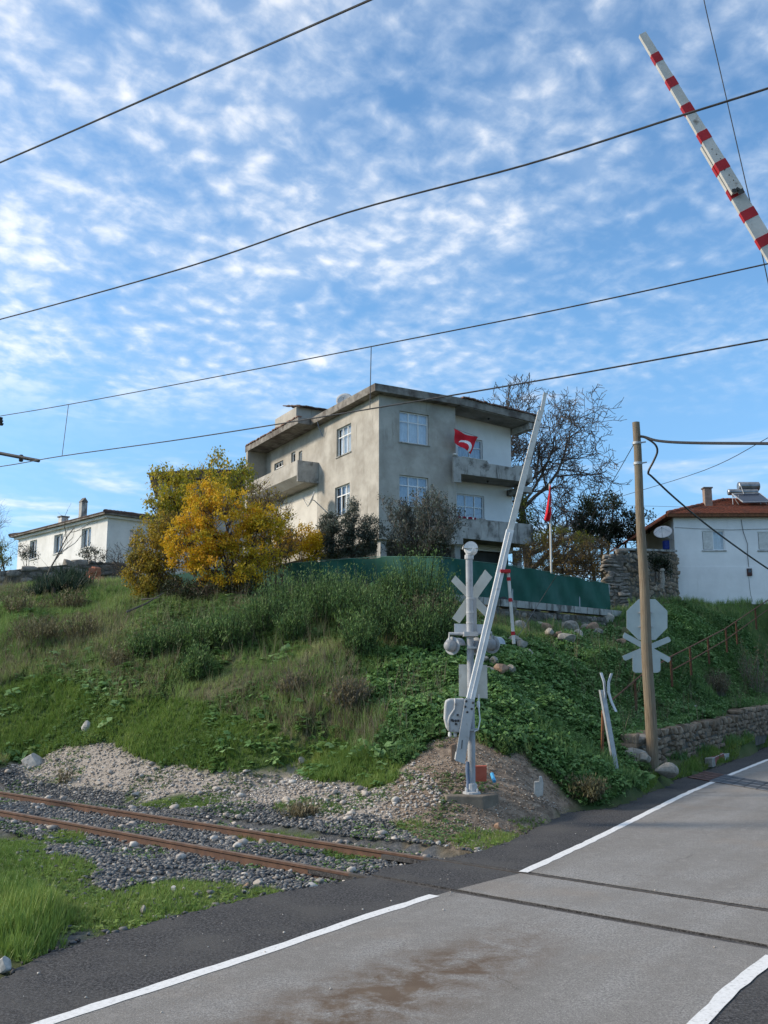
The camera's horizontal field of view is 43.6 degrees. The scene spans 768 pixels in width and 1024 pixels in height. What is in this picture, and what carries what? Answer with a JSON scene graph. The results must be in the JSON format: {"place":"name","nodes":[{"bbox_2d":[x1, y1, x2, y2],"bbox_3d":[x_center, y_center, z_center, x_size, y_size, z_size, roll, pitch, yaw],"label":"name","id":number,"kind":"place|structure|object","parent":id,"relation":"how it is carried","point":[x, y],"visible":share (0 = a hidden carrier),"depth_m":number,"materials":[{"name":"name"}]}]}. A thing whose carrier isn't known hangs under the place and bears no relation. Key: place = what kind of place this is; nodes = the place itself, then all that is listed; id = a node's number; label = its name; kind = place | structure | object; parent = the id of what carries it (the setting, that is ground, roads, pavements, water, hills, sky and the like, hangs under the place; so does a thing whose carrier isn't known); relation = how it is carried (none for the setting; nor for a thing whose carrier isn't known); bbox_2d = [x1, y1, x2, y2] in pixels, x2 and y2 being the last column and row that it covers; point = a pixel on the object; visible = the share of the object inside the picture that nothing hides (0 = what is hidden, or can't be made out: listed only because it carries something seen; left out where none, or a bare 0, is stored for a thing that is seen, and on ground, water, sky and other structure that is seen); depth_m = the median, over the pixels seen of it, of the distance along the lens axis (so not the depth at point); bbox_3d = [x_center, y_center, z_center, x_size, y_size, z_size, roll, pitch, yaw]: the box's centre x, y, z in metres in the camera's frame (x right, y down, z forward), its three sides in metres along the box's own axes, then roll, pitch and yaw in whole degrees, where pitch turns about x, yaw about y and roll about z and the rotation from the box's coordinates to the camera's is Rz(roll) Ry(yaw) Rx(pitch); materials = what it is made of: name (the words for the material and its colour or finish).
{"place":"outdoors","nodes":[
{"label":"outdoors","id":0,"kind":"place"},
{"bbox_2d":[0,0,371,162],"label":"overhead wire","id":1,"kind":"object","parent":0,"point":[239,57],"visible":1,"depth_m":7.91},
{"bbox_2d":[0,793,545,964],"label":"patch grass","id":2,"kind":"structure","parent":0,"point":[33,916],"depth_m":10.30,"materials":[{"name":"plant"}]},
{"bbox_2d":[0,580,767,978],"bbox_3d":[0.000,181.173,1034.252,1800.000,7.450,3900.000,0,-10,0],"label":"ground","id":3,"kind":"structure","parent":0,"point":[548,814],"depth_m":18.75,"materials":[{"name":"gravel"}]},
{"bbox_2d":[0,417,39,461],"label":"catenary mast","id":4,"kind":"object","parent":3,"relation":"on","point":[21,458],"visible":0.98,"depth_m":19.14,"materials":[{"name":"metal"}]},
{"bbox_2d":[0,87,767,319],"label":"overhead wire","id":5,"kind":"object","parent":4,"relation":"attached to","point":[635,130],"visible":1,"depth_m":9.44,"materials":[{"name":"metal"}]},
{"bbox_2d":[1,263,767,415],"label":"overhead wire","id":6,"kind":"object","parent":4,"relation":"attached to","point":[430,334],"visible":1,"depth_m":11.14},
{"bbox_2d":[62,405,68,454],"bbox_3d":[-5.819,-1.498,17.526,0.072,0.964,0.012,0,-10,0],"label":"dropper wire","id":7,"kind":"object","parent":6,"relation":"hanging from","point":[65,430],"visible":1,"depth_m":17.52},
{"bbox_2d":[0,338,767,466],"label":"overhead wire","id":8,"kind":"object","parent":7,"relation":"hanging from","point":[431,398],"visible":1,"depth_m":10.99,"materials":[{"name":"metal"}]},
{"bbox_2d":[0,587,56,613],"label":"dead brush","id":9,"kind":"object","parent":3,"relation":"on","point":[21,603],"visible":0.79,"depth_m":31.79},
{"bbox_2d":[8,613,68,641],"bbox_3d":[-10.559,3.509,29.255,1.979,0.918,1.890,0,-10,0],"label":"dead brush","id":10,"kind":"object","parent":3,"relation":"on","point":[52,627],"visible":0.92,"depth_m":28.95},
{"bbox_2d":[0,559,87,584],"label":"garden wall","id":11,"kind":"structure","parent":3,"relation":"on","point":[26,572],"depth_m":41.78,"materials":[{"name":"stone"}]},
{"bbox_2d":[46,582,93,609],"bbox_3d":[-10.520,2.893,32.442,1.355,1.055,1.318,-6,-12,31],"label":"dead brush","id":12,"kind":"object","parent":3,"relation":"on","point":[68,600],"visible":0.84,"depth_m":32.27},
{"bbox_2d":[47,566,95,591],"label":"yucca","id":13,"kind":"object","parent":3,"relation":"on","point":[79,581],"visible":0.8,"depth_m":34.78,"materials":[{"name":"green plant"}]},
{"bbox_2d":[56,609,109,641],"bbox_3d":[-9.145,3.452,29.299,1.530,1.062,1.772,0,-10,0],"label":"dead brush","id":14,"kind":"object","parent":3,"relation":"on","point":[90,627],"visible":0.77,"depth_m":29.04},
{"bbox_2d":[8,498,195,576],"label":"white house","id":15,"kind":"structure","parent":3,"relation":"on","point":[112,528],"depth_m":50.67,"materials":[{"name":"paint"}]},
{"bbox_2d":[78,561,135,578],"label":"garden wall","id":16,"kind":"structure","parent":3,"relation":"on","point":[110,573],"depth_m":42.98,"materials":[{"name":"stone"}]},
{"bbox_2d":[100,641,147,667],"bbox_3d":[-6.897,3.882,26.315,1.632,0.835,1.619,2,-10,-11],"label":"dead brush","id":17,"kind":"object","parent":3,"relation":"on","point":[114,659],"visible":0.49,"depth_m":25.95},
{"bbox_2d":[124,628,161,661],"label":"weed shrub","id":18,"kind":"object","parent":3,"relation":"on","point":[138,644],"visible":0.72,"depth_m":25.84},
{"bbox_2d":[117,507,192,600],"bbox_3d":[-7.801,1.504,32.733,2.504,3.417,2.678,0,-10,0],"label":"yellow bush","id":19,"kind":"object","parent":3,"relation":"on","point":[150,566],"visible":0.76,"depth_m":32.27,"materials":[{"name":"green plant"}]},
{"bbox_2d":[135,618,185,657],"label":"weed shrub","id":20,"kind":"object","parent":3,"relation":"on","point":[166,637],"visible":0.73,"depth_m":25.75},
{"bbox_2d":[171,603,220,656],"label":"weed shrub","id":21,"kind":"object","parent":3,"relation":"on","point":[188,636],"visible":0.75,"depth_m":25.63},
{"bbox_2d":[148,469,244,572],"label":"tiled house","id":22,"kind":"structure","parent":3,"relation":"on","point":[220,527],"depth_m":63.59,"materials":[{"name":"paint"}]},
{"bbox_2d":[174,639,221,683],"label":"weed shrub","id":23,"kind":"object","parent":3,"relation":"on","point":[195,668],"visible":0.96,"depth_m":24.14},
{"bbox_2d":[140,445,260,577],"bbox_3d":[-7.062,0.333,36.655,4.732,5.701,3.319,0,-10,0],"label":"yellow tree","id":24,"kind":"object","parent":3,"relation":"on","point":[167,499],"visible":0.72,"depth_m":36.39,"materials":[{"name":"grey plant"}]},
{"bbox_2d":[0,672,403,788],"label":"bright grass","id":25,"kind":"structure","parent":3,"relation":"on","point":[330,771],"depth_m":22.53,"materials":[{"name":"plant"}]},
{"bbox_2d":[156,570,270,600],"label":"undergrowth bush","id":26,"kind":"object","parent":3,"relation":"on","point":[184,589],"visible":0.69,"depth_m":30.76,"materials":[{"name":"green plant"}]},
{"bbox_2d":[0,769,430,880],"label":"ballast","id":27,"kind":"structure","parent":3,"relation":"on","point":[180,856],"depth_m":14.98,"materials":[{"name":"gravel"}]},
{"bbox_2d":[155,476,290,592],"bbox_3d":[-5.287,0.805,31.797,4.534,4.231,3.199,0,-10,0],"label":"yellow bush","id":28,"kind":"object","parent":3,"relation":"on","point":[210,550],"visible":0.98,"depth_m":31.40,"materials":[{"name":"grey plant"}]},
{"bbox_2d":[198,597,257,648],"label":"weed shrub","id":29,"kind":"object","parent":3,"relation":"on","point":[235,629],"visible":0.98,"depth_m":25.37,"materials":[{"name":"plant"}]},
{"bbox_2d":[1,743,481,850],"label":"pale gravel","id":30,"kind":"structure","parent":3,"relation":"on","point":[306,782],"depth_m":18.52,"materials":[{"name":"gravel"}]},
{"bbox_2d":[0,767,492,943],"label":"ballast","id":31,"kind":"structure","parent":3,"relation":"on","point":[105,859],"depth_m":14.43,"materials":[{"name":"gravel"}]},
{"bbox_2d":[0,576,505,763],"bbox_3d":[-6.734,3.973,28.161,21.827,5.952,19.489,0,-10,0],"label":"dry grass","id":32,"kind":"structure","parent":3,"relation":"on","point":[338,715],"depth_m":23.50,"materials":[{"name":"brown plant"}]},
{"bbox_2d":[236,581,289,634],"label":"weed shrub","id":33,"kind":"object","parent":3,"relation":"on","point":[266,608],"visible":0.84,"depth_m":25.96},
{"bbox_2d":[0,735,526,883],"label":"dirt weeds","id":34,"kind":"object","parent":3,"relation":"on","point":[348,803],"visible":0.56,"depth_m":15.94,"materials":[{"name":"plant"}]},
{"bbox_2d":[240,474,305,586],"bbox_3d":[-3.913,0.744,33.319,2.272,4.306,2.203,4,-11,-21],"label":"twiggy bush","id":35,"kind":"object","parent":3,"relation":"on","point":[263,504],"visible":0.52,"depth_m":33.22,"materials":[{"name":"brown plant"}]},
{"bbox_2d":[257,564,320,617],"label":"weed shrub","id":36,"kind":"object","parent":3,"relation":"on","point":[283,589],"visible":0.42,"depth_m":27.11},
{"bbox_2d":[269,591,320,643],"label":"weed shrub","id":37,"kind":"object","parent":3,"relation":"on","point":[296,629],"visible":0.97,"depth_m":25.09,"materials":[{"name":"plant"}]},
{"bbox_2d":[269,663,320,696],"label":"dry bush","id":38,"kind":"object","parent":3,"relation":"on","point":[289,680],"visible":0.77,"depth_m":21.54,"materials":[{"name":"brown plant"}]},
{"bbox_2d":[267,519,326,562],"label":"golden shrub","id":39,"kind":"object","parent":3,"relation":"on","point":[312,540],"visible":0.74,"depth_m":37.59,"materials":[{"name":"yellow plant"}]},
{"bbox_2d":[276,799,320,818],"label":"dead tuft","id":40,"kind":"object","parent":3,"relation":"on","point":[301,810],"visible":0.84,"depth_m":16.22,"materials":[{"name":"beige plant"}]},
{"bbox_2d":[283,558,353,625],"bbox_3d":[-1.756,2.183,26.235,2.027,1.883,1.918,0,-10,0],"label":"weed shrub","id":41,"kind":"object","parent":3,"relation":"on","point":[323,609],"visible":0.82,"depth_m":25.86,"materials":[{"name":"plant"}]},
{"bbox_2d":[0,576,649,780],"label":"mixed grass","id":42,"kind":"structure","parent":3,"relation":"on","point":[7,618],"depth_m":25.46,"materials":[{"name":"plant"}]},
{"bbox_2d":[0,580,653,783],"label":"green weeds","id":43,"kind":"object","parent":3,"relation":"on","point":[215,604],"visible":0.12,"depth_m":24.86,"materials":[{"name":"plant"}]},
{"bbox_2d":[320,671,374,712],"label":"dry bush","id":44,"kind":"object","parent":3,"relation":"on","point":[345,694],"visible":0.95,"depth_m":20.59,"materials":[{"name":"brown plant"}]},
{"bbox_2d":[312,495,384,561],"bbox_3d":[-1.438,1.387,38.379,3.022,4.251,2.212,0,-10,0],"label":"olive shrub","id":45,"kind":"object","parent":3,"relation":"on","point":[330,530],"visible":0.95,"depth_m":38.12,"materials":[{"name":"green plant"}]},
{"bbox_2d":[326,563,387,629],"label":"weed shrub","id":46,"kind":"object","parent":3,"relation":"on","point":[348,603],"visible":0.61,"depth_m":25.25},
{"bbox_2d":[334,603,384,657],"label":"weed shrub","id":47,"kind":"object","parent":3,"relation":"on","point":[363,638],"visible":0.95,"depth_m":23.17,"materials":[{"name":"plant"}]},
{"bbox_2d":[346,575,415,641],"bbox_3d":[-0.004,2.446,24.416,1.795,1.738,1.574,5,-11,-27],"label":"weed shrub","id":48,"kind":"object","parent":3,"relation":"on","point":[379,618],"visible":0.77,"depth_m":24.27,"materials":[{"name":"plant"}]},
{"bbox_2d":[0,747,767,1023],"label":"road shoulder","id":49,"kind":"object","parent":3,"relation":"on","point":[96,969],"visible":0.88,"depth_m":9.16},
{"bbox_2d":[0,581,767,784],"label":"dock leaves","id":50,"kind":"object","parent":3,"relation":"on","point":[646,774],"visible":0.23,"depth_m":22.67,"materials":[{"name":"green plant"}]},
{"bbox_2d":[0,563,767,760],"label":"bare stalks","id":51,"kind":"object","parent":3,"relation":"on","point":[353,652],"visible":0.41,"depth_m":25.85,"materials":[{"name":"brown plant"}]},
{"bbox_2d":[0,791,767,911],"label":"rail","id":52,"kind":"object","parent":3,"relation":"on","point":[318,844],"visible":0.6,"depth_m":14.83,"materials":[{"name":"metal"}]},
{"bbox_2d":[0,809,767,948],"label":"rail","id":53,"kind":"object","parent":3,"relation":"on","point":[244,859],"visible":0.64,"depth_m":13.37,"materials":[{"name":"metal"}]},
{"bbox_2d":[365,566,409,610],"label":"weed shrub","id":54,"kind":"object","parent":3,"relation":"on","point":[388,583],"visible":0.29,"depth_m":26.66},
{"bbox_2d":[244,383,536,567],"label":"concrete house","id":55,"kind":"structure","parent":3,"relation":"on","point":[335,462],"depth_m":45.98,"materials":[{"name":"grey paint"}]},
{"bbox_2d":[335,424,350,458],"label":"window","id":56,"kind":"structure","parent":55,"relation":"in","point":[345,437],"depth_m":46.60,"materials":[{"name":"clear glass"}]},
{"bbox_2d":[399,475,426,507],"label":"window","id":57,"kind":"structure","parent":55,"relation":"in","point":[407,483],"depth_m":43.91,"materials":[{"name":"clear glass"}]},
{"bbox_2d":[399,411,429,446],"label":"window","id":58,"kind":"structure","parent":55,"relation":"in","point":[413,427],"depth_m":44.46,"materials":[{"name":"clear glass"}]},
{"bbox_2d":[454,429,477,453],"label":"national flag","id":59,"kind":"object","parent":55,"relation":"hanging from","point":[464,441],"visible":1,"depth_m":44.98,"materials":[{"name":"red fabric"}]},
{"bbox_2d":[457,494,482,518],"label":"window","id":60,"kind":"structure","parent":55,"relation":"in","point":[471,504],"depth_m":46.64,"materials":[{"name":"clear glass"}]},
{"bbox_2d":[46,575,767,632],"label":"plateau grass","id":61,"kind":"structure","parent":3,"relation":"on","point":[722,604],"depth_m":45.19,"materials":[{"name":"plant"}]},
{"bbox_2d":[351,484,470,558],"bbox_3d":[0.981,0.984,37.825,4.224,4.587,4.154,4,-11,-20],"label":"bare shrub","id":62,"kind":"object","parent":3,"relation":"on","point":[421,521],"visible":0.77,"depth_m":37.68,"materials":[{"name":"grey plant"}]},
{"bbox_2d":[388,592,444,650],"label":"weed shrub","id":63,"kind":"object","parent":3,"relation":"on","point":[418,634],"visible":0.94,"depth_m":23.68,"materials":[{"name":"plant"}]},
{"bbox_2d":[378,538,460,614],"bbox_3d":[0.964,1.849,26.627,2.367,2.307,2.359,0,-10,0],"label":"tangled bush","id":64,"kind":"object","parent":3,"relation":"on","point":[405,591],"visible":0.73,"depth_m":26.30,"materials":[{"name":"plant"}]},
{"bbox_2d":[407,530,449,557],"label":"dark shrub","id":65,"kind":"object","parent":3,"relation":"on","point":[411,549],"visible":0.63,"depth_m":36.89,"materials":[{"name":"green plant"}]},
{"bbox_2d":[396,589,464,623],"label":"dead bush","id":66,"kind":"object","parent":3,"relation":"on","point":[419,598],"visible":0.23,"depth_m":25.23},
{"bbox_2d":[414,588,465,642],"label":"weed shrub","id":67,"kind":"object","parent":3,"relation":"on","point":[445,626],"visible":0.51,"depth_m":24.43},
{"bbox_2d":[443,792,498,809],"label":"concrete block","id":68,"kind":"structure","parent":3,"relation":"on","point":[484,801],"depth_m":15.61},
{"bbox_2d":[444,541,504,794],"bbox_3d":[1.535,2.613,16.416,1.077,4.227,0.562,4,-11,-20],"label":"crossing signal","id":69,"kind":"object","parent":68,"relation":"on","point":[471,628],"visible":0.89,"depth_m":16.39,"materials":[{"name":"grey paint"}]},
{"bbox_2d":[443,392,546,763],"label":"barrier gate","id":70,"kind":"structure","parent":69,"relation":"attached to","point":[458,714],"depth_m":16.05,"materials":[{"name":"metal"}]},
{"bbox_2d":[385,735,569,848],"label":"dirt gravel","id":71,"kind":"structure","parent":3,"relation":"on","point":[512,790],"depth_m":16.24,"materials":[{"name":"gravel"}]},
{"bbox_2d":[491,731,517,756],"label":"weed","id":72,"kind":"object","parent":3,"relation":"on","point":[505,745],"visible":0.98,"depth_m":18.03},
{"bbox_2d":[469,373,549,507],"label":"bare tree","id":73,"kind":"object","parent":3,"relation":"on","point":[514,450],"visible":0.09,"depth_m":59.77,"materials":[{"name":"brown plant"}]},
{"bbox_2d":[447,594,621,625],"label":"retaining wall","id":74,"kind":"structure","parent":3,"relation":"on","point":[550,609],"depth_m":34.56,"materials":[{"name":"concrete"}]},
{"bbox_2d":[122,556,610,609],"bbox_3d":[-0.531,2.788,34.718,19.559,1.628,9.350,0,-10,0],"label":"netting fence","id":75,"kind":"object","parent":74,"relation":"on","point":[530,585],"visible":0.49,"depth_m":33.89,"materials":[{"name":"fabric"}]},
{"bbox_2d":[523,525,599,572],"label":"rusty bush","id":76,"kind":"object","parent":3,"relation":"on","point":[560,527],"visible":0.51,"depth_m":46.33,"materials":[{"name":"brown plant"}]},
{"bbox_2d":[509,525,614,581],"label":"rusty bush","id":77,"kind":"object","parent":3,"relation":"on","point":[559,558],"visible":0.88,"depth_m":42.52,"materials":[{"name":"brown plant"}]},
{"bbox_2d":[362,599,767,805],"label":"nettles","id":78,"kind":"object","parent":3,"relation":"on","point":[690,626],"visible":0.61,"depth_m":23.26,"materials":[{"name":"green plant"}]},
{"bbox_2d":[362,598,767,805],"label":"slope weeds","id":79,"kind":"object","parent":3,"relation":"on","point":[626,771],"visible":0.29,"depth_m":26.33,"materials":[{"name":"plant"}]},
{"bbox_2d":[508,384,635,581],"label":"bare tree","id":80,"kind":"object","parent":3,"relation":"on","point":[562,454],"visible":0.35,"depth_m":59.75,"materials":[{"name":"brown plant"}]},
{"bbox_2d":[558,771,611,802],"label":"thorn shrub","id":81,"kind":"object","parent":3,"relation":"on","point":[591,789],"visible":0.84,"depth_m":17.71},
{"bbox_2d":[599,673,618,767],"bbox_3d":[4.711,4.488,20.047,0.444,2.237,0.396,0,-10,0],"label":"crossbuck sign","id":82,"kind":"object","parent":3,"relation":"on","point":[607,720],"visible":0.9,"depth_m":19.95,"materials":[{"name":"metal"}]},
{"bbox_2d":[568,488,656,581],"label":"evergreen tree","id":83,"kind":"object","parent":3,"relation":"on","point":[615,528],"visible":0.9,"depth_m":52.33,"materials":[{"name":"green plant"}]},
{"bbox_2d":[599,549,629,609],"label":"stone pier","id":84,"kind":"structure","parent":3,"relation":"on","point":[612,568],"depth_m":39.91,"materials":[{"name":"stone"}]},
{"bbox_2d":[632,421,658,769],"bbox_3d":[6.143,2.022,22.586,0.285,8.534,0.298,5,-11,-28],"label":"utility pole","id":85,"kind":"object","parent":3,"relation":"on","point":[651,731],"visible":0.93,"depth_m":22.44,"materials":[{"name":"wood"}]},
{"bbox_2d":[640,435,767,568],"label":"cable","id":86,"kind":"object","parent":85,"relation":"attached to","point":[674,497],"visible":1,"depth_m":24.09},
{"bbox_2d":[640,435,767,444],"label":"cable","id":87,"kind":"object","parent":85,"relation":"attached to","point":[710,443],"visible":1,"depth_m":21.09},
{"bbox_2d":[622,599,670,672],"bbox_3d":[6.796,3.949,24.721,1.277,3.412,0.132,0,-10,0],"label":"stop sign","id":88,"kind":"object","parent":3,"relation":"on","point":[658,610],"visible":0.62,"depth_m":24.89,"materials":[{"name":"metal"}]},
{"bbox_2d":[615,548,681,601],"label":"garden wall","id":89,"kind":"structure","parent":3,"relation":"on","point":[671,586],"depth_m":45.72,"materials":[{"name":"beige stone"}]},
{"bbox_2d":[647,551,675,581],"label":"bush","id":90,"kind":"object","parent":89,"relation":"attached to","point":[657,562],"visible":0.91,"depth_m":43.68,"materials":[{"name":"green plant"}]},
{"bbox_2d":[611,487,767,604],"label":"white house","id":91,"kind":"structure","parent":3,"relation":"on","point":[712,566],"depth_m":49.37,"materials":[{"name":"paint"}]},
{"bbox_2d":[701,531,726,550],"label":"window","id":92,"kind":"structure","parent":91,"relation":"in","point":[711,541],"depth_m":49.55,"materials":[{"name":"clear glass"}]},
{"bbox_2d":[727,482,767,503],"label":"solar water heater","id":93,"kind":"object","parent":91,"relation":"on","point":[745,492],"visible":0.94,"depth_m":52.57,"materials":[{"name":"metal"}]},
{"bbox_2d":[612,600,767,710],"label":"handrail","id":94,"kind":"object","parent":3,"relation":"on","point":[672,669],"visible":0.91,"depth_m":31.96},
{"bbox_2d":[620,704,767,764],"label":"retaining wall","id":95,"kind":"structure","parent":3,"relation":"on","point":[750,719],"depth_m":27.73,"materials":[{"name":"beige stone"}]},
{"bbox_2d":[639,31,767,262],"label":"barrier gate","id":96,"kind":"structure","parent":3,"relation":"on","point":[730,183],"depth_m":9.33,"materials":[{"name":"metal"}]},
{"bbox_2d":[641,735,767,792],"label":"verge grass","id":97,"kind":"structure","parent":3,"relation":"on","point":[691,764],"depth_m":26.19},
{"bbox_2d":[703,667,732,695],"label":"dead shrub","id":98,"kind":"object","parent":3,"relation":"on","point":[720,686],"visible":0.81,"depth_m":37.14,"materials":[{"name":"brown plant"}]},
{"bbox_2d":[734,636,767,692],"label":"dry bush","id":99,"kind":"object","parent":3,"relation":"on","point":[755,672],"visible":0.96,"depth_m":39.59,"materials":[{"name":"green plant"}]},
{"bbox_2d":[0,0,767,580],"label":"sky","id":100,"kind":"structure","parent":0,"point":[375,101],"materials":[{"name":"blue"}]},
{"bbox_2d":[54,761,767,1023],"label":"road","id":101,"kind":"structure","parent":0,"point":[503,962],"depth_m":8.33,"materials":[{"name":"asphalt"}]},
{"bbox_2d":[31,894,437,1023],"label":"road line","id":102,"kind":"object","parent":101,"relation":"on","point":[132,994],"visible":1,"depth_m":7.82,"materials":[{"name":"paint"}]},
{"bbox_2d":[1,747,764,978],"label":"asphalt crumbs","id":103,"kind":"object","parent":101,"relation":"on","point":[12,970],"visible":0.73,"depth_m":10.76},
{"bbox_2d":[519,759,767,871],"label":"road line","id":104,"kind":"object","parent":101,"relation":"on","point":[572,849],"visible":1,"depth_m":15.10,"materials":[{"name":"paint"}]},
{"bbox_2d":[687,955,767,1023],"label":"road line","id":105,"kind":"object","parent":101,"relation":"on","point":[716,1004],"visible":1,"depth_m":7.19,"materials":[{"name":"paint"}]},
{"bbox_2d":[687,771,767,790],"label":"drain grate","id":106,"kind":"object","parent":101,"relation":"on","point":[735,781],"visible":1,"depth_m":22.42,"materials":[{"name":"metal"}]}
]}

